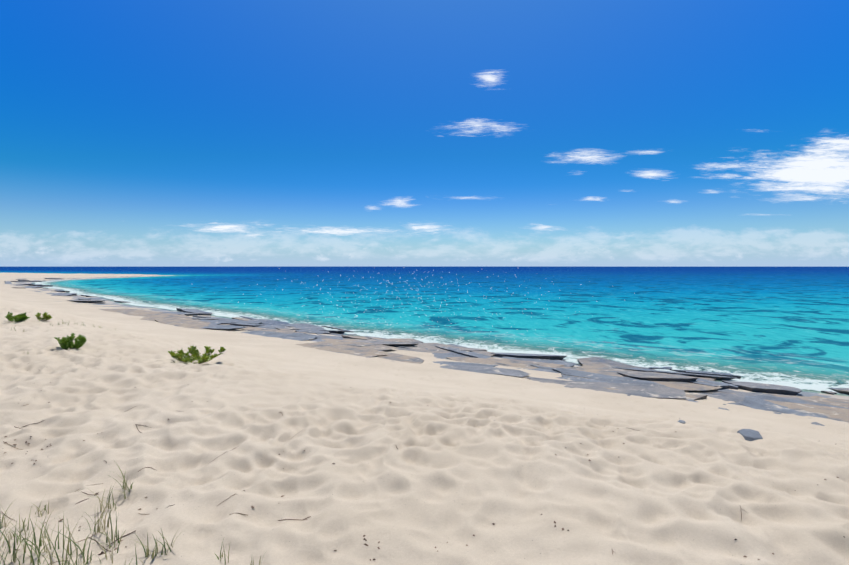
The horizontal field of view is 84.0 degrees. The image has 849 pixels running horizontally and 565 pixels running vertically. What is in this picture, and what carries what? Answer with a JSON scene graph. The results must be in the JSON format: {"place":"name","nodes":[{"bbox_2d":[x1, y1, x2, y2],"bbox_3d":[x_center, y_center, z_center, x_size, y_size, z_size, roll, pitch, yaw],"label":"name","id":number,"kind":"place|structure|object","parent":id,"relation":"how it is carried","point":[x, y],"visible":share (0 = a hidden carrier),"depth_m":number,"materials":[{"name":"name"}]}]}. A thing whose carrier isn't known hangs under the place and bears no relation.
{"place":"outdoors","nodes":[
{"label":"outdoors","id":0,"kind":"place"},
{"bbox_2d":[0,319,265,564],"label":"dune grass","id":1,"kind":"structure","parent":0,"point":[125,487],"depth_m":2.59,"materials":[{"name":"green plant"}]},
{"bbox_2d":[0,273,848,564],"bbox_3d":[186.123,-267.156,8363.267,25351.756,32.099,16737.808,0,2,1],"label":"sand ground","id":2,"kind":"structure","parent":0,"point":[458,468],"depth_m":4.21,"materials":[{"name":"beige sand"}]},
{"bbox_2d":[6,311,29,321],"bbox_3d":[-13.435,1.124,15.462,0.765,0.356,0.600,0,2,1],"label":"shrub","id":3,"kind":"object","parent":2,"relation":"on","point":[21,317],"visible":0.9,"depth_m":15.47,"materials":[{"name":"green plant"}]},
{"bbox_2d":[35,312,52,320],"bbox_3d":[-13.085,1.177,16.220,0.466,0.309,0.546,-2,3,-44],"label":"shrub","id":4,"kind":"object","parent":2,"relation":"on","point":[46,317],"visible":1,"depth_m":16.21,"materials":[{"name":"green plant"}]},
{"bbox_2d":[54,333,85,349],"bbox_3d":[-7.346,1.226,9.834,0.613,0.336,0.529,2,3,42],"label":"shrub","id":5,"kind":"object","parent":2,"relation":"on","point":[66,343],"visible":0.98,"depth_m":9.72,"materials":[{"name":"green plant"}]},
{"bbox_2d":[168,345,225,363],"bbox_3d":[-4.624,1.459,9.543,1.146,0.331,1.143,0,2,1],"label":"shrub","id":6,"kind":"object","parent":2,"relation":"on","point":[195,355],"visible":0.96,"depth_m":9.59,"materials":[{"name":"green plant"}]},
{"bbox_2d":[1,363,844,564],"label":"drift litter","id":7,"kind":"object","parent":2,"relation":"on","point":[102,552],"visible":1,"depth_m":3.14,"materials":[{"name":"brown wood"}]},
{"bbox_2d":[4,278,848,422],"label":"beachrock slabs","id":8,"kind":"structure","parent":2,"relation":"on","point":[604,374],"depth_m":16.09,"materials":[{"name":"grey stone"}]},
{"bbox_2d":[677,407,824,440],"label":"loose stones","id":9,"kind":"object","parent":2,"relation":"on","point":[749,435],"visible":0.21,"depth_m":5.57,"materials":[{"name":"grey stone"}]},
{"bbox_2d":[0,266,848,395],"bbox_3d":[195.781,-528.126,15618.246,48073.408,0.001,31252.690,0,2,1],"label":"sea water","id":10,"kind":"structure","parent":0,"point":[777,322],"depth_m":43.86,"materials":[{"name":"teal liquid"}]},
{"bbox_2d":[0,0,848,266],"label":"sky","id":11,"kind":"structure","parent":0,"point":[134,133],"materials":[{"name":"blue"}]}
]}

